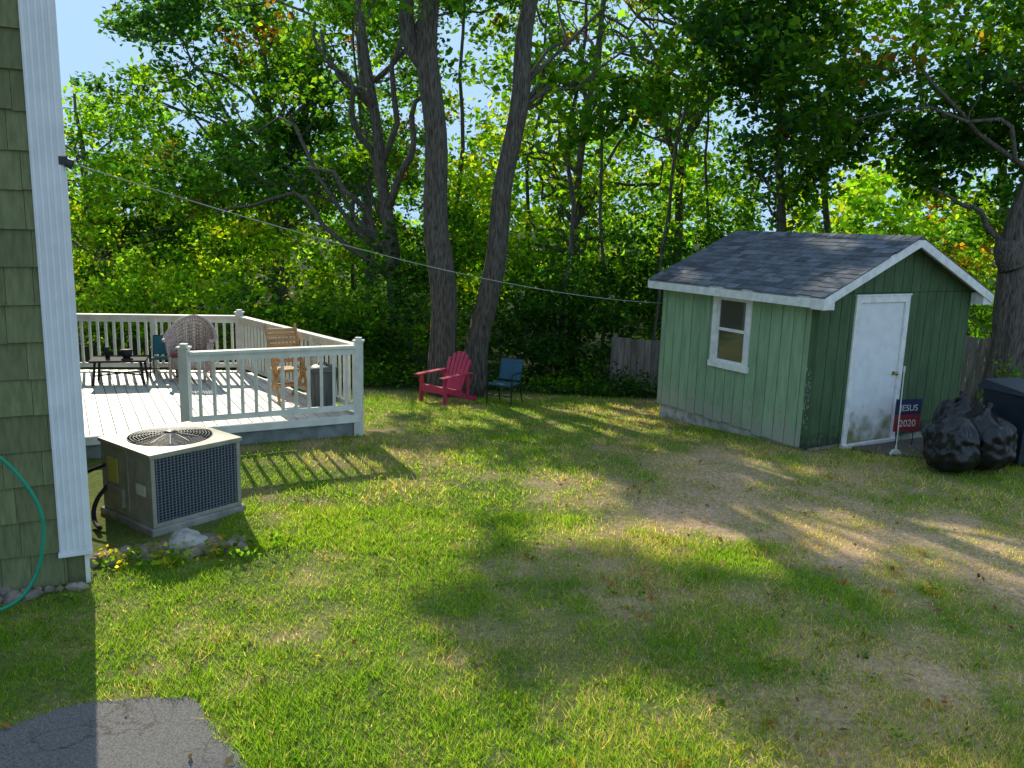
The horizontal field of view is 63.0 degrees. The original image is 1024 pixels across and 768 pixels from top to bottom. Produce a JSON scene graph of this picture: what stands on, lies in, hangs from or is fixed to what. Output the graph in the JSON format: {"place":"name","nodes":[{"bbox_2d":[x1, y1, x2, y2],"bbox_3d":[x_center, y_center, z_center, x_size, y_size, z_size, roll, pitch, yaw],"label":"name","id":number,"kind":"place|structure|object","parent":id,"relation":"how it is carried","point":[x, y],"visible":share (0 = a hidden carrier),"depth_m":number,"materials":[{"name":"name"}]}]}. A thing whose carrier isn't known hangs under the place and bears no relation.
{"place":"outdoors","nodes":[
{"label":"outdoors","id":0,"kind":"place"},
{"bbox_2d":[0,696,247,767],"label":"asphalt patio","id":1,"kind":"structure","parent":0,"point":[149,732],"depth_m":4.68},
{"bbox_2d":[0,218,1023,767],"bbox_3d":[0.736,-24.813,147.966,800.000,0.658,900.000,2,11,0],"label":"ground","id":2,"kind":"structure","parent":0,"point":[110,534],"depth_m":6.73,"materials":[{"name":"green plant"}]},
{"bbox_2d":[0,455,45,610],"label":"garden hose","id":3,"kind":"object","parent":2,"relation":"on","point":[41,515],"visible":1,"depth_m":6.16,"materials":[{"name":"green rubber"}]},
{"bbox_2d":[0,0,90,590],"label":"walls","id":4,"kind":"structure","parent":2,"relation":"on","point":[25,445],"depth_m":6.19,"materials":[{"name":"green"}]},
{"bbox_2d":[18,0,92,557],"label":"corner board","id":5,"kind":"object","parent":4,"relation":"attached to","point":[41,72],"visible":1,"depth_m":6.16,"materials":[{"name":"white wood"}]},
{"bbox_2d":[58,156,74,169],"bbox_3d":[-3.236,-1.606,6.077,0.106,0.092,0.078,-4,12,-28],"label":"floodlight","id":6,"kind":"object","parent":5,"relation":"attached to","point":[66,161],"visible":1,"depth_m":6.05,"materials":[{"name":"plastic"}]},
{"bbox_2d":[74,163,655,302],"bbox_3d":[-0.397,-1.475,9.901,0.010,1.549,9.354,10,13,37],"label":"overhead cable","id":7,"kind":"object","parent":5,"relation":"attached to","point":[325,239],"visible":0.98,"depth_m":7.91,"materials":[{"name":"black rubber"}]},
{"bbox_2d":[84,554,90,582],"bbox_3d":[-3.392,1.506,6.689,0.034,0.350,0.080,-4,12,-28],"label":"foundation strip","id":8,"kind":"object","parent":4,"relation":"attached to","point":[87,569],"visible":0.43,"depth_m":6.65,"materials":[{"name":"beige paint"}]},
{"bbox_2d":[0,533,250,604],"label":"stones","id":9,"kind":"object","parent":2,"relation":"on","point":[8,594],"visible":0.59,"depth_m":7.10,"materials":[{"name":"grey stone"}]},
{"bbox_2d":[61,82,268,309],"bbox_3d":[-13.229,-5.724,26.989,12.123,7.639,6.531,6,12,22],"label":"birch tree","id":10,"kind":"object","parent":2,"relation":"on","point":[89,225],"visible":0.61,"depth_m":26.13,"materials":[{"name":"green plant"}]},
{"bbox_2d":[87,421,245,536],"bbox_3d":[-3.487,0.900,8.179,1.089,0.877,1.281,10,14,37],"label":"air conditioner condenser","id":11,"kind":"object","parent":2,"relation":"on","point":[161,480],"visible":1,"depth_m":7.96,"materials":[{"name":"metal"}]},
{"bbox_2d":[165,527,207,550],"bbox_3d":[-2.884,1.396,7.402,0.360,0.216,0.334,-4,12,-28],"label":"quartz rock","id":12,"kind":"object","parent":2,"relation":"on","point":[176,537],"visible":0.59,"depth_m":7.31,"materials":[{"name":"white stone"}]},
{"bbox_2d":[90,528,291,573],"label":"weeds","id":13,"kind":"object","parent":2,"relation":"on","point":[234,549],"visible":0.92,"depth_m":7.10,"materials":[{"name":"green plant"}]},
{"bbox_2d":[77,309,364,458],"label":"wooden deck","id":14,"kind":"structure","parent":2,"relation":"on","point":[238,402],"depth_m":11.45,"materials":[{"name":"beige paint"}]},
{"bbox_2d":[88,347,149,385],"bbox_3d":[-6.144,-0.298,13.108,0.800,0.562,0.560,-2,11,-17],"label":"patio side table","id":15,"kind":"object","parent":14,"relation":"on","point":[126,356],"visible":1,"depth_m":13.03,"materials":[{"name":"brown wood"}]},
{"bbox_2d":[149,335,176,377],"bbox_3d":[-5.747,-0.462,13.813,0.409,0.647,0.460,-2,11,-17],"label":"patio chair","id":16,"kind":"object","parent":14,"relation":"on","point":[159,346],"visible":0.57,"depth_m":13.89,"materials":[{"name":"metal"}]},
{"bbox_2d":[162,315,216,381],"bbox_3d":[-5.195,-0.584,13.530,0.835,1.017,0.628,0,11,-8],"label":"wicker armchair","id":17,"kind":"object","parent":14,"relation":"on","point":[204,342],"visible":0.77,"depth_m":13.62,"materials":[{"name":"beige wicker"}]},
{"bbox_2d":[264,323,313,404],"bbox_3d":[-3.283,-0.302,12.190,0.588,1.107,0.635,-6,13,-34],"label":"folding wooden chair","id":18,"kind":"object","parent":14,"relation":"on","point":[276,370],"visible":0.73,"depth_m":12.19,"materials":[{"name":"brown wood"}]},
{"bbox_2d":[310,362,337,406],"bbox_3d":[-2.662,0.009,11.773,0.432,0.654,0.432,2,11,0],"label":"deck waste bin","id":19,"kind":"object","parent":14,"relation":"on","point":[315,384],"visible":0.62,"depth_m":11.63,"materials":[{"name":"grey plastic"}]},
{"bbox_2d":[69,0,464,303],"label":"maple tree","id":20,"kind":"object","parent":2,"relation":"on","point":[189,13],"visible":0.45,"depth_m":32.76,"materials":[{"name":"green plant"}]},
{"bbox_2d":[71,193,479,362],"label":"understory shrubs","id":21,"kind":"object","parent":2,"relation":"on","point":[124,294],"visible":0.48,"depth_m":21.62,"materials":[{"name":"green plant"}]},
{"bbox_2d":[101,0,521,360],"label":"maple tree","id":22,"kind":"object","parent":2,"relation":"on","point":[381,148],"visible":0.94,"depth_m":22.22,"materials":[{"name":"green plant"}]},
{"bbox_2d":[353,0,377,323],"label":"tall oak tree","id":23,"kind":"object","parent":2,"relation":"on","point":[362,82],"visible":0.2,"depth_m":27.63,"materials":[{"name":"brown plant"}]},
{"bbox_2d":[189,187,691,387],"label":"understory shrubs","id":24,"kind":"object","parent":2,"relation":"on","point":[323,317],"visible":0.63,"depth_m":19.36,"materials":[{"name":"green plant"}]},
{"bbox_2d":[414,351,476,404],"bbox_3d":[-1.175,-0.104,15.286,0.750,0.924,1.002,10,14,37],"label":"adirondack chair","id":25,"kind":"object","parent":2,"relation":"on","point":[454,380],"visible":0.94,"depth_m":15.30,"materials":[{"name":"red plastic"}]},
{"bbox_2d":[288,0,628,397],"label":"oak tree","id":26,"kind":"object","parent":2,"relation":"on","point":[420,45],"visible":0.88,"depth_m":15.69,"materials":[{"name":"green plant"}]},
{"bbox_2d":[304,352,657,399],"bbox_3d":[-0.495,0.013,17.780,8.208,1.277,1.904,3,11,9],"label":"ground ivy","id":27,"kind":"object","parent":2,"relation":"on","point":[598,389],"visible":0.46,"depth_m":17.52,"materials":[{"name":"green plant"}]},
{"bbox_2d":[486,357,523,405],"bbox_3d":[-0.115,-0.040,15.291,0.511,0.809,0.575,7,12,25],"label":"teal lawn chair","id":28,"kind":"object","parent":2,"relation":"on","point":[511,369],"visible":1,"depth_m":15.38,"materials":[{"name":"metal"}]},
{"bbox_2d":[2,396,1023,767],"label":"fallen leaves","id":29,"kind":"object","parent":2,"relation":"on","point":[618,662],"visible":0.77,"depth_m":6.61,"materials":[{"name":"brown plant"}]},
{"bbox_2d":[34,404,1010,767],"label":"weeds","id":30,"kind":"object","parent":2,"relation":"on","point":[514,718],"visible":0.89,"depth_m":5.98,"materials":[{"name":"green plant"}]},
{"bbox_2d":[68,75,998,316],"bbox_3d":[0.853,-7.761,37.258,77.026,9.990,17.701,2,11,0],"label":"distant tree line","id":31,"kind":"object","parent":2,"relation":"on","point":[868,202],"visible":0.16,"depth_m":33.02,"materials":[{"name":"green plant"}]},
{"bbox_2d":[417,0,749,362],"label":"maple tree","id":32,"kind":"object","parent":2,"relation":"on","point":[586,194],"visible":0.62,"depth_m":22.21,"materials":[{"name":"green plant"}]},
{"bbox_2d":[440,0,739,397],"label":"oak tree","id":33,"kind":"object","parent":2,"relation":"on","point":[524,96],"visible":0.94,"depth_m":16.29,"materials":[{"name":"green plant"}]},
{"bbox_2d":[609,333,659,391],"bbox_3d":[4.340,-0.303,17.790,4.483,1.375,0.123,4,11,13],"label":"wooden fence","id":34,"kind":"object","parent":2,"relation":"on","point":[640,348],"visible":0.13,"depth_m":18.09,"materials":[{"name":"grey wood"}]},
{"bbox_2d":[349,0,1022,384],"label":"slender tree trunks","id":35,"kind":"object","parent":2,"relation":"on","point":[667,222],"visible":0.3,"depth_m":20.16,"materials":[{"name":"brown wood"}]},
{"bbox_2d":[554,0,835,260],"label":"maple tree","id":36,"kind":"object","parent":2,"relation":"on","point":[633,5],"visible":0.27,"depth_m":23.28,"materials":[{"name":"green plant"}]},
{"bbox_2d":[633,0,906,236],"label":"maple tree","id":37,"kind":"object","parent":2,"relation":"on","point":[810,176],"visible":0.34,"depth_m":18.35,"materials":[{"name":"green plant"}]},
{"bbox_2d":[572,209,996,389],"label":"understory shrubs","id":38,"kind":"object","parent":2,"relation":"on","point":[982,318],"visible":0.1,"depth_m":19.55,"materials":[{"name":"green plant"}]},
{"bbox_2d":[648,230,993,450],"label":"garden shed","id":39,"kind":"structure","parent":2,"relation":"on","point":[806,341],"depth_m":12.01,"materials":[{"name":"wood"}]},
{"bbox_2d":[707,296,752,373],"bbox_3d":[3.248,-0.783,12.419,0.062,1.145,0.820,-4,12,-29],"label":"window frame","id":40,"kind":"structure","parent":39,"relation":"in","point":[742,367],"depth_m":12.47,"materials":[{"name":"white wood"}]},
{"bbox_2d":[717,300,745,362],"bbox_3d":[3.271,-0.797,12.430,0.006,1.000,0.620,-4,12,-29],"label":"window glass","id":41,"kind":"structure","parent":39,"relation":"in","point":[732,314],"depth_m":12.43,"materials":[{"name":"grey"}]},
{"bbox_2d":[847,302,904,442],"bbox_3d":[5.108,-0.164,11.783,0.950,1.965,0.018,-4,12,-29],"label":"door leaf","id":42,"kind":"structure","parent":39,"relation":"in","point":[880,325],"depth_m":11.78,"materials":[{"name":"white paint"}]},
{"bbox_2d":[666,0,1023,407],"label":"oak tree","id":43,"kind":"object","parent":2,"relation":"on","point":[975,132],"visible":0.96,"depth_m":15.77,"materials":[{"name":"green plant"}]},
{"bbox_2d":[852,437,923,458],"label":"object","id":44,"kind":"structure","parent":2,"relation":"on","point":[917,443],"depth_m":11.63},
{"bbox_2d":[889,366,905,454],"bbox_3d":[5.211,0.360,11.220,0.200,1.210,0.060,0,11,-11],"label":"white broom","id":45,"kind":"object","parent":44,"relation":"on","point":[895,451],"visible":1,"depth_m":11.25,"materials":[{"name":"white plastic"}]},
{"bbox_2d":[893,399,922,445],"bbox_3d":[5.535,0.568,11.734,0.420,0.730,0.034,-1,11,-15],"label":"yard sign","id":46,"kind":"object","parent":2,"relation":"on","point":[910,413],"visible":0.91,"depth_m":11.70,"materials":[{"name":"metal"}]},
{"bbox_2d":[921,409,981,472],"bbox_3d":[5.550,0.714,10.525,0.676,0.795,0.708,2,11,0],"label":"black garbage bag","id":47,"kind":"object","parent":2,"relation":"on","point":[952,442],"visible":1,"depth_m":10.32,"materials":[{"name":"plastic"}]},
{"bbox_2d":[932,391,974,421],"bbox_3d":[5.874,0.556,11.015,0.663,0.940,0.667,2,11,0],"label":"black garbage bag","id":48,"kind":"object","parent":2,"relation":"on","point":[960,403],"visible":0.32,"depth_m":10.91,"materials":[{"name":"plastic"}]},
{"bbox_2d":[958,336,990,404],"bbox_3d":[11.241,-0.051,15.766,10.031,1.894,0.126,5,11,17],"label":"wooden fence","id":49,"kind":"object","parent":2,"relation":"on","point":[975,350],"visible":0.06,"depth_m":16.36,"materials":[{"name":"grey wood"}]},
{"bbox_2d":[963,402,1017,469],"bbox_3d":[6.033,0.657,10.678,0.753,0.878,0.778,2,11,0],"label":"black garbage bag","id":50,"kind":"object","parent":2,"relation":"on","point":[998,443],"visible":0.65,"depth_m":10.39,"materials":[{"name":"plastic"}]},
{"bbox_2d":[976,354,1023,399],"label":"orange shrub","id":51,"kind":"object","parent":2,"relation":"on","point":[1017,373],"visible":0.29,"depth_m":14.88,"materials":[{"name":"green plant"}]},
{"bbox_2d":[978,377,1023,464],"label":"wheeled trash cart","id":52,"kind":"object","parent":2,"relation":"on","point":[1005,396],"visible":0.52,"depth_m":10.81,"materials":[{"name":"blue plastic"}]},
{"bbox_2d":[55,0,1023,241],"label":"sky","id":53,"kind":"structure","parent":0,"point":[80,46],"materials":[{"name":"blue"}]}
]}

